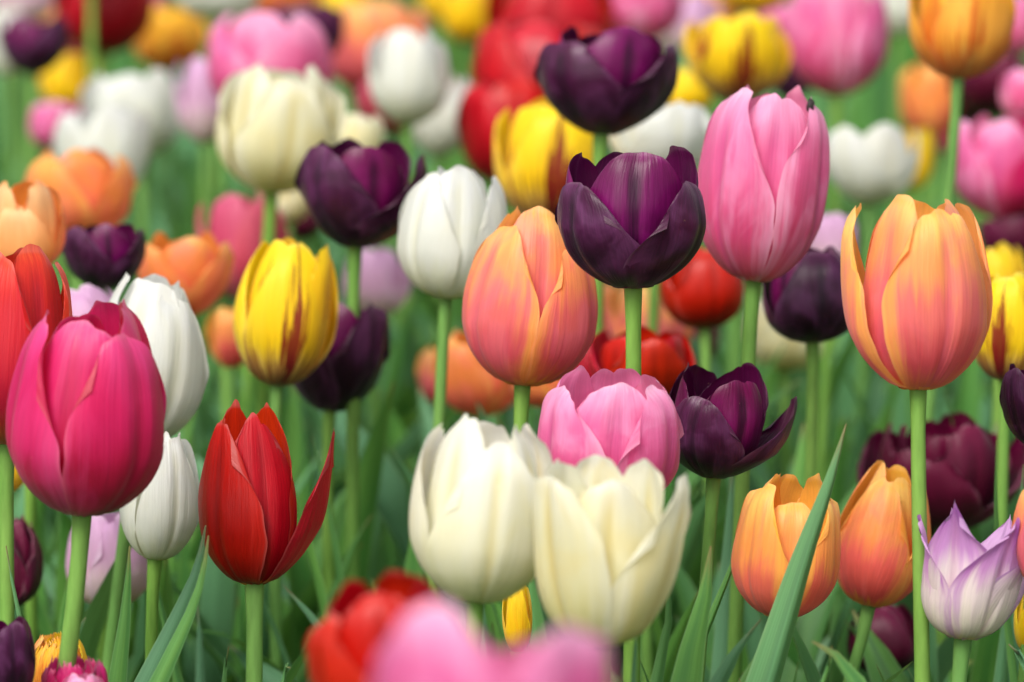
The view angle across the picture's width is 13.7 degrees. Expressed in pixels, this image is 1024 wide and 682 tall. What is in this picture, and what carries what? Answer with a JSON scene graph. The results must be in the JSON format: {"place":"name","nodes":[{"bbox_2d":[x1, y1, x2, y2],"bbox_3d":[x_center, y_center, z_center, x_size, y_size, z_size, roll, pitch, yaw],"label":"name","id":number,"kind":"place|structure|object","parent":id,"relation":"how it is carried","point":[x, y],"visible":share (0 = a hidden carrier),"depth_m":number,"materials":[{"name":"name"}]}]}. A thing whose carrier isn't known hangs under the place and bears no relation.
{"place":"outdoors","nodes":[
{"label":"outdoors","id":0,"kind":"place"},
{"bbox_2d":[940,152,943,176],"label":"ground","id":1,"kind":"structure","parent":0,"point":[942,161],"depth_m":5.12,"materials":[{"name":"green plant"}]},
{"bbox_2d":[0,6,20,188],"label":"tulip","id":2,"kind":"object","parent":1,"relation":"on","point":[7,70],"visible":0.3,"depth_m":2.77,"materials":[{"name":"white plant"}]},
{"bbox_2d":[0,616,35,681],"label":"tulip","id":3,"kind":"object","parent":1,"relation":"on","point":[17,656],"visible":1,"depth_m":1.57,"materials":[{"name":"purple plant"}]},
{"bbox_2d":[14,514,42,605],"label":"tulip","id":4,"kind":"object","parent":1,"relation":"on","point":[28,565],"visible":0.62,"depth_m":1.83,"materials":[{"name":"purple plant"}]},
{"bbox_2d":[0,0,69,284],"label":"tulip","id":5,"kind":"object","parent":1,"relation":"on","point":[37,11],"visible":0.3,"depth_m":2.87,"materials":[{"name":"plant"}]},
{"bbox_2d":[0,14,71,172],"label":"tulip","id":6,"kind":"object","parent":1,"relation":"on","point":[30,48],"visible":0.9,"depth_m":2.66,"materials":[{"name":"purple plant"}]},
{"bbox_2d":[0,244,72,624],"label":"tulip","id":7,"kind":"object","parent":1,"relation":"on","point":[30,294],"visible":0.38,"depth_m":1.67,"materials":[{"name":"red plant"}]},
{"bbox_2d":[28,101,82,293],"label":"tulip","id":8,"kind":"object","parent":1,"relation":"on","point":[44,118],"visible":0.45,"depth_m":2.63,"materials":[{"name":"pink plant"}]},
{"bbox_2d":[33,631,86,681],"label":"tulip","id":9,"kind":"object","parent":1,"relation":"on","point":[47,647],"visible":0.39,"depth_m":1.66,"materials":[{"name":"yellow plant"}]},
{"bbox_2d":[39,52,97,289],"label":"tulip","id":10,"kind":"object","parent":1,"relation":"on","point":[63,80],"visible":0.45,"depth_m":2.75,"materials":[{"name":"yellow plant"}]},
{"bbox_2d":[0,180,144,681],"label":"tulip","id":11,"kind":"object","parent":1,"relation":"on","point":[32,213],"visible":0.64,"depth_m":1.86,"materials":[{"name":"orange plant"}]},
{"bbox_2d":[14,466,131,660],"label":"tulip","id":12,"kind":"object","parent":1,"relation":"on","point":[96,613],"visible":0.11,"depth_m":1.81,"materials":[{"name":"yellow plant"}]},
{"bbox_2d":[41,654,107,681],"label":"tulip","id":13,"kind":"object","parent":1,"relation":"on","point":[52,673],"visible":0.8,"depth_m":1.60,"materials":[{"name":"pink plant"}]},
{"bbox_2d":[5,299,165,681],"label":"tulip","id":14,"kind":"object","parent":1,"relation":"on","point":[86,409],"visible":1,"depth_m":1.58,"materials":[{"name":"pink plant"}]},
{"bbox_2d":[42,223,145,600],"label":"tulip","id":15,"kind":"object","parent":1,"relation":"on","point":[102,257],"visible":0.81,"depth_m":1.92,"materials":[{"name":"purple plant"}]},
{"bbox_2d":[53,104,149,292],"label":"tulip","id":16,"kind":"object","parent":1,"relation":"on","point":[112,132],"visible":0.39,"depth_m":2.44,"materials":[{"name":"white plant"}]},
{"bbox_2d":[65,512,146,603],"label":"tulip","id":17,"kind":"object","parent":1,"relation":"on","point":[103,541],"visible":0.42,"depth_m":1.82,"materials":[{"name":"pink plant"}]},
{"bbox_2d":[54,0,158,290],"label":"tulip","id":18,"kind":"object","parent":1,"relation":"on","point":[122,25],"visible":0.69,"depth_m":2.72,"materials":[{"name":"red plant"}]},
{"bbox_2d":[25,148,209,539],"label":"tulip","id":19,"kind":"object","parent":1,"relation":"on","point":[92,186],"visible":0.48,"depth_m":2.15,"materials":[{"name":"orange plant"}]},
{"bbox_2d":[81,69,182,243],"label":"tulip","id":20,"kind":"object","parent":1,"relation":"on","point":[151,95],"visible":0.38,"depth_m":2.57,"materials":[{"name":"white plant"}]},
{"bbox_2d":[102,273,208,676],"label":"tulip","id":21,"kind":"object","parent":1,"relation":"on","point":[159,306],"visible":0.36,"depth_m":1.77,"materials":[{"name":"white plant"}]},
{"bbox_2d":[14,284,309,681],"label":"tulip","id":22,"kind":"object","parent":1,"relation":"on","point":[84,297],"visible":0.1,"depth_m":1.86,"materials":[{"name":"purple plant"}]},
{"bbox_2d":[87,0,238,236],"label":"tulip","id":23,"kind":"object","parent":1,"relation":"on","point":[91,5],"visible":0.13,"depth_m":2.67,"materials":[{"name":"plant"}]},
{"bbox_2d":[127,5,208,240],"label":"tulip","id":24,"kind":"object","parent":1,"relation":"on","point":[169,39],"visible":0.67,"depth_m":2.82,"materials":[{"name":"orange plant"}]},
{"bbox_2d":[20,237,338,669],"bbox_3d":[-0.133,0.170,1.920,0.239,0.442,0.056,6,12,29],"label":"tulip","id":25,"kind":"object","parent":1,"relation":"on","point":[285,317],"visible":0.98,"depth_m":1.86,"materials":[{"name":"yellow plant"}]},
{"bbox_2d":[174,57,219,409],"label":"tulip","id":26,"kind":"object","parent":1,"relation":"on","point":[197,105],"visible":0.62,"depth_m":2.46,"materials":[{"name":"pink plant"}]},
{"bbox_2d":[172,306,243,583],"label":"tulip","id":27,"kind":"object","parent":1,"relation":"on","point":[221,340],"visible":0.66,"depth_m":2.12,"materials":[{"name":"orange plant"}]},
{"bbox_2d":[119,431,305,681],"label":"tulip","id":28,"kind":"object","parent":1,"relation":"on","point":[159,517],"visible":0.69,"depth_m":1.71,"materials":[{"name":"white plant"}]},
{"bbox_2d":[138,231,319,643],"bbox_3d":[-0.146,0.156,2.058,0.050,0.417,0.222,-5,12,-25],"label":"tulip","id":29,"kind":"object","parent":1,"relation":"on","point":[199,269],"visible":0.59,"depth_m":2.02,"materials":[{"name":"orange plant"}]},
{"bbox_2d":[134,399,334,681],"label":"tulip","id":30,"kind":"object","parent":1,"relation":"on","point":[255,538],"visible":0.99,"depth_m":1.66,"materials":[{"name":"red plant"}]},
{"bbox_2d":[68,302,426,681],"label":"tulip","id":31,"kind":"object","parent":1,"relation":"on","point":[344,373],"visible":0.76,"depth_m":1.92,"materials":[{"name":"purple plant"}]},
{"bbox_2d":[176,0,342,379],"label":"tulip","id":32,"kind":"object","parent":1,"relation":"on","point":[215,11],"visible":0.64,"depth_m":2.69,"materials":[{"name":"white plant"}]},
{"bbox_2d":[174,0,345,275],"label":"tulip","id":33,"kind":"object","parent":1,"relation":"on","point":[266,5],"visible":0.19,"depth_m":2.95,"materials":[{"name":"plant"}]},
{"bbox_2d":[207,11,345,303],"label":"tulip","id":34,"kind":"object","parent":1,"relation":"on","point":[299,44],"visible":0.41,"depth_m":2.40,"materials":[{"name":"pink plant"}]},
{"bbox_2d":[220,4,344,310],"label":"tulip","id":35,"kind":"object","parent":1,"relation":"on","point":[327,19],"visible":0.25,"depth_m":2.66,"materials":[{"name":"purple plant"}]},
{"bbox_2d":[172,138,427,674],"bbox_3d":[-0.103,0.147,1.947,0.132,0.477,0.056,-4,11,-18],"label":"tulip","id":36,"kind":"object","parent":1,"relation":"on","point":[353,192],"visible":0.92,"depth_m":1.90,"materials":[{"name":"purple plant"}]},
{"bbox_2d":[216,63,388,546],"bbox_3d":[-0.115,0.099,2.175,0.181,0.484,0.066,7,13,31],"label":"tulip","id":37,"kind":"object","parent":1,"relation":"on","point":[273,127],"visible":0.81,"depth_m":2.12,"materials":[{"name":"beige plant"}]},
{"bbox_2d":[209,78,402,376],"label":"tulip","id":38,"kind":"object","parent":1,"relation":"on","point":[365,105],"visible":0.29,"depth_m":2.49,"materials":[{"name":"pink plant"}]},
{"bbox_2d":[294,212,320,490],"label":"tulip","id":39,"kind":"object","parent":1,"relation":"on","point":[306,227],"visible":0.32,"depth_m":2.33,"materials":[{"name":"plant"}]},
{"bbox_2d":[196,190,449,474],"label":"tulip","id":40,"kind":"object","parent":1,"relation":"on","point":[235,222],"visible":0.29,"depth_m":2.21,"materials":[{"name":"pink plant"}]},
{"bbox_2d":[189,165,506,681],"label":"tulip","id":41,"kind":"object","parent":1,"relation":"on","point":[450,220],"visible":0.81,"depth_m":1.84,"materials":[{"name":"white plant"}]},
{"bbox_2d":[339,114,391,461],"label":"tulip","id":42,"kind":"object","parent":1,"relation":"on","point":[364,131],"visible":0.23,"depth_m":2.26,"materials":[{"name":"beige plant"}]},
{"bbox_2d":[278,190,457,435],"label":"tulip","id":43,"kind":"object","parent":1,"relation":"on","point":[292,207],"visible":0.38,"depth_m":2.26,"materials":[{"name":"beige plant"}]},
{"bbox_2d":[295,488,443,681],"bbox_3d":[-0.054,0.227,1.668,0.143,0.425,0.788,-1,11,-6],"label":"tulip","id":44,"kind":"object","parent":1,"relation":"on","point":[348,638],"visible":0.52,"depth_m":1.32,"materials":[{"name":"red plant"}]},
{"bbox_2d":[332,0,429,294],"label":"tulip","id":45,"kind":"object","parent":1,"relation":"on","point":[367,23],"visible":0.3,"depth_m":2.75,"materials":[{"name":"orange plant"}]},
{"bbox_2d":[341,74,472,380],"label":"tulip","id":46,"kind":"object","parent":1,"relation":"on","point":[435,135],"visible":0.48,"depth_m":2.46,"materials":[{"name":"white plant"}]},
{"bbox_2d":[368,28,462,409],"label":"tulip","id":47,"kind":"object","parent":1,"relation":"on","point":[408,76],"visible":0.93,"depth_m":2.35,"materials":[{"name":"white plant"}]},
{"bbox_2d":[413,0,446,168],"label":"tulip","id":48,"kind":"object","parent":1,"relation":"on","point":[430,9],"visible":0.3,"depth_m":3.33,"materials":[{"name":"yellow plant"}]},
{"bbox_2d":[416,346,445,436],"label":"tulip","id":49,"kind":"object","parent":1,"relation":"on","point":[425,372],"visible":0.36,"depth_m":2.26,"materials":[{"name":"orange plant"}]},
{"bbox_2d":[318,379,560,612],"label":"tulip","id":50,"kind":"object","parent":1,"relation":"on","point":[392,507],"visible":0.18,"depth_m":2.03,"materials":[{"name":"green plant"}]},
{"bbox_2d":[283,206,597,627],"bbox_3d":[0.025,0.181,1.765,0.251,0.478,0.057,5,12,25],"label":"tulip","id":51,"kind":"object","parent":1,"relation":"on","point":[530,310],"visible":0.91,"depth_m":1.72,"materials":[{"name":"orange plant"}]},
{"bbox_2d":[343,247,539,431],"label":"tulip","id":52,"kind":"object","parent":1,"relation":"on","point":[385,283],"visible":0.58,"depth_m":2.26,"materials":[{"name":"pink plant"}]},
{"bbox_2d":[412,0,486,178],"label":"tulip","id":53,"kind":"object","parent":1,"relation":"on","point":[464,22],"visible":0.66,"depth_m":2.86,"materials":[{"name":"yellow plant"}]},
{"bbox_2d":[409,414,552,640],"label":"tulip","id":54,"kind":"object","parent":1,"relation":"on","point":[471,532],"visible":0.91,"depth_m":1.51,"materials":[{"name":"beige plant"}]},
{"bbox_2d":[372,601,611,681],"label":"tulip","id":55,"kind":"object","parent":1,"relation":"on","point":[436,641],"visible":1,"depth_m":1.04,"materials":[{"name":"pink plant"}]},
{"bbox_2d":[400,19,599,331],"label":"tulip","id":56,"kind":"object","parent":1,"relation":"on","point":[511,52],"visible":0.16,"depth_m":2.48,"materials":[{"name":"red plant"}]},
{"bbox_2d":[455,76,544,331],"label":"tulip","id":57,"kind":"object","parent":1,"relation":"on","point":[483,105],"visible":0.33,"depth_m":2.38,"materials":[{"name":"red plant"}]},
{"bbox_2d":[0,0,1023,681],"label":"tulip leaf undergrowth","id":58,"kind":"object","parent":1,"relation":"on","point":[868,106],"visible":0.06,"depth_m":2.21,"materials":[{"name":"green plant"}]},
{"bbox_2d":[502,586,531,647],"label":"tulip","id":59,"kind":"object","parent":1,"relation":"on","point":[517,616],"visible":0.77,"depth_m":1.66,"materials":[{"name":"yellow plant"}]},
{"bbox_2d":[493,97,592,437],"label":"tulip","id":60,"kind":"object","parent":1,"relation":"on","point":[539,145],"visible":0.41,"depth_m":2.07,"materials":[{"name":"yellow plant"}]},
{"bbox_2d":[485,0,615,33],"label":"tulip","id":61,"kind":"object","parent":1,"relation":"on","point":[599,16],"visible":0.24,"depth_m":2.61,"materials":[{"name":"red plant"}]},
{"bbox_2d":[476,26,678,678],"bbox_3d":[0.044,0.113,1.995,0.063,0.525,0.118,-9,14,-39],"label":"tulip","id":62,"kind":"object","parent":1,"relation":"on","point":[602,87],"visible":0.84,"depth_m":1.93,"materials":[{"name":"purple plant"}]},
{"bbox_2d":[471,335,721,681],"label":"tulip","id":63,"kind":"object","parent":1,"relation":"on","point":[693,533],"visible":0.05,"depth_m":1.94,"materials":[{"name":"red plant"}]},
{"bbox_2d":[418,329,800,498],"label":"tulip","id":64,"kind":"object","parent":1,"relation":"on","point":[471,380],"visible":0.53,"depth_m":2.07,"materials":[{"name":"orange plant"}]},
{"bbox_2d":[530,454,711,681],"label":"tulip","id":65,"kind":"object","parent":1,"relation":"on","point":[608,540],"visible":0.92,"depth_m":1.49,"materials":[{"name":"beige plant"}]},
{"bbox_2d":[533,101,709,662],"bbox_3d":[0.061,0.105,2.176,0.067,0.472,0.193,-2,11,-10],"label":"tulip","id":66,"kind":"object","parent":1,"relation":"on","point":[665,128],"visible":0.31,"depth_m":2.08,"materials":[{"name":"white plant"}]},
{"bbox_2d":[555,145,705,681],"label":"tulip","id":67,"kind":"object","parent":1,"relation":"on","point":[632,224],"visible":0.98,"depth_m":1.65,"materials":[{"name":"purple plant"}]},
{"bbox_2d":[537,365,752,681],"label":"tulip","id":68,"kind":"object","parent":1,"relation":"on","point":[623,420],"visible":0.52,"depth_m":1.62,"materials":[{"name":"pink plant"}]},
{"bbox_2d":[613,0,683,37],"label":"tulip","id":69,"kind":"object","parent":1,"relation":"on","point":[657,18],"visible":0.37,"depth_m":2.68,"materials":[{"name":"pink plant"}]},
{"bbox_2d":[494,325,829,681],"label":"tulip","id":70,"kind":"object","parent":1,"relation":"on","point":[666,357],"visible":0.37,"depth_m":1.89,"materials":[{"name":"red plant"}]},
{"bbox_2d":[666,67,715,489],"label":"tulip","id":71,"kind":"object","parent":1,"relation":"on","point":[690,89],"visible":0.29,"depth_m":2.46,"materials":[{"name":"yellow plant"}]},
{"bbox_2d":[668,0,720,70],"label":"tulip","id":72,"kind":"object","parent":1,"relation":"on","point":[699,12],"visible":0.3,"depth_m":2.83,"materials":[{"name":"pink plant"}]},
{"bbox_2d":[605,288,787,546],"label":"tulip","id":73,"kind":"object","parent":1,"relation":"on","point":[615,324],"visible":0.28,"depth_m":2.13,"materials":[{"name":"orange plant"}]},
{"bbox_2d":[611,362,797,681],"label":"tulip","id":74,"kind":"object","parent":1,"relation":"on","point":[722,419],"visible":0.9,"depth_m":1.69,"materials":[{"name":"purple plant"}]},
{"bbox_2d":[528,460,930,681],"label":"tulip","id":75,"kind":"object","parent":1,"relation":"on","point":[875,570],"visible":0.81,"depth_m":1.74,"materials":[{"name":"orange plant"}]},
{"bbox_2d":[621,248,856,672],"bbox_3d":[0.064,0.161,2.032,0.213,0.416,0.047,-2,11,-8],"label":"tulip","id":76,"kind":"object","parent":1,"relation":"on","point":[702,291],"visible":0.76,"depth_m":1.99,"materials":[{"name":"red plant"}]},
{"bbox_2d":[683,11,805,476],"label":"tulip","id":77,"kind":"object","parent":1,"relation":"on","point":[725,58],"visible":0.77,"depth_m":2.32,"materials":[{"name":"yellow plant"}]},
{"bbox_2d":[716,0,787,370],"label":"tulip","id":78,"kind":"object","parent":1,"relation":"on","point":[756,6],"visible":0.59,"depth_m":2.60,"materials":[{"name":"yellow plant"}]},
{"bbox_2d":[689,213,857,491],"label":"tulip","id":79,"kind":"object","parent":1,"relation":"on","point":[830,232],"visible":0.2,"depth_m":2.18,"materials":[{"name":"purple plant"}]},
{"bbox_2d":[759,2,791,98],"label":"tulip","id":80,"kind":"object","parent":1,"relation":"on","point":[781,14],"visible":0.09,"depth_m":2.99,"materials":[{"name":"pink plant"}]},
{"bbox_2d":[709,424,846,681],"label":"tulip","id":81,"kind":"object","parent":1,"relation":"on","point":[785,557],"visible":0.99,"depth_m":1.65,"materials":[{"name":"orange plant"}]},
{"bbox_2d":[756,298,822,476],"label":"tulip","id":82,"kind":"object","parent":1,"relation":"on","point":[771,342],"visible":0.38,"depth_m":2.22,"materials":[{"name":"beige plant"}]},
{"bbox_2d":[744,63,863,291],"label":"tulip","id":83,"kind":"object","parent":1,"relation":"on","point":[791,80],"visible":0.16,"depth_m":2.59,"materials":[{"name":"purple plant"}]},
{"bbox_2d":[698,84,912,681],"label":"tulip","id":84,"kind":"object","parent":1,"relation":"on","point":[763,173],"visible":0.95,"depth_m":1.75,"materials":[{"name":"pink plant"}]},
{"bbox_2d":[674,246,971,681],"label":"tulip","id":85,"kind":"object","parent":1,"relation":"on","point":[802,300],"visible":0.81,"depth_m":1.86,"materials":[{"name":"purple plant"}]},
{"bbox_2d":[765,123,919,458],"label":"tulip","id":86,"kind":"object","parent":1,"relation":"on","point":[871,169],"visible":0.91,"depth_m":2.32,"materials":[{"name":"white plant"}]},
{"bbox_2d":[741,0,956,409],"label":"tulip","id":87,"kind":"object","parent":1,"relation":"on","point":[839,49],"visible":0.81,"depth_m":2.44,"materials":[{"name":"pink plant"}]},
{"bbox_2d":[828,587,913,681],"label":"tulip","id":88,"kind":"object","parent":1,"relation":"on","point":[892,629],"visible":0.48,"depth_m":1.88,"materials":[{"name":"purple plant"}]},
{"bbox_2d":[750,0,1015,487],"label":"tulip","id":89,"kind":"object","parent":1,"relation":"on","point":[957,42],"visible":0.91,"depth_m":1.99,"materials":[{"name":"orange plant"}]},
{"bbox_2d":[832,127,933,444],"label":"tulip","id":90,"kind":"object","parent":1,"relation":"on","point":[924,169],"visible":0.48,"depth_m":2.50,"materials":[{"name":"yellow plant"}]},
{"bbox_2d":[870,0,908,201],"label":"tulip","id":91,"kind":"object","parent":1,"relation":"on","point":[897,16],"visible":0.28,"depth_m":2.84,"materials":[{"name":"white plant"}]},
{"bbox_2d":[792,194,992,681],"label":"tulip","id":92,"kind":"object","parent":1,"relation":"on","point":[917,298],"visible":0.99,"depth_m":1.62,"materials":[{"name":"orange plant"}]},
{"bbox_2d":[841,60,950,261],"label":"tulip","id":93,"kind":"object","parent":1,"relation":"on","point":[924,93],"visible":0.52,"depth_m":2.66,"materials":[{"name":"orange plant"}]},
{"bbox_2d":[812,440,1023,681],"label":"tulip","id":94,"kind":"object","parent":1,"relation":"on","point":[972,587],"visible":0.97,"depth_m":1.62,"materials":[{"name":"purple plant"}]},
{"bbox_2d":[838,411,1023,649],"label":"tulip","id":95,"kind":"object","parent":1,"relation":"on","point":[960,461],"visible":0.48,"depth_m":1.91,"materials":[{"name":"purple plant"}]},
{"bbox_2d":[846,113,1023,459],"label":"tulip","id":96,"kind":"object","parent":1,"relation":"on","point":[990,174],"visible":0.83,"depth_m":2.22,"materials":[{"name":"pink plant"}]},
{"bbox_2d":[852,594,1023,681],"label":"tulip","id":97,"kind":"object","parent":1,"relation":"on","point":[878,653],"visible":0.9,"depth_m":1.82,"materials":[{"name":"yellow plant"}]},
{"bbox_2d":[876,363,1023,681],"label":"tulip","id":98,"kind":"object","parent":1,"relation":"on","point":[1011,398],"visible":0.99,"depth_m":1.70,"materials":[{"name":"purple plant"}]},
{"bbox_2d":[898,242,1023,614],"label":"tulip","id":99,"kind":"object","parent":1,"relation":"on","point":[1003,260],"visible":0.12,"depth_m":2.03,"materials":[{"name":"yellow plant"}]},
{"bbox_2d":[948,54,1023,220],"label":"tulip","id":100,"kind":"object","parent":1,"relation":"on","point":[980,95],"visible":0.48,"depth_m":2.48,"materials":[{"name":"purple plant"}]},
{"bbox_2d":[975,272,1023,526],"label":"tulip","id":101,"kind":"object","parent":1,"relation":"on","point":[1001,350],"visible":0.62,"depth_m":1.82,"materials":[{"name":"yellow plant"}]},
{"bbox_2d":[980,213,1023,256],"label":"tulip","id":102,"kind":"object","parent":1,"relation":"on","point":[1008,230],"visible":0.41,"depth_m":2.23,"materials":[{"name":"purple plant"}]},
{"bbox_2d":[990,68,1023,444],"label":"tulip","id":103,"kind":"object","parent":1,"relation":"on","point":[1011,94],"visible":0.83,"depth_m":2.26,"materials":[{"name":"pink plant"}]},
{"bbox_2d":[1005,0,1023,58],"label":"tulip","id":104,"kind":"object","parent":1,"relation":"on","point":[1016,48],"visible":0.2,"depth_m":2.76,"materials":[{"name":"pink plant"}]},
{"bbox_2d":[1011,490,1023,576],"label":"tulip","id":105,"kind":"object","parent":1,"relation":"on","point":[1019,511],"visible":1,"depth_m":1.61,"materials":[{"name":"orange plant"}]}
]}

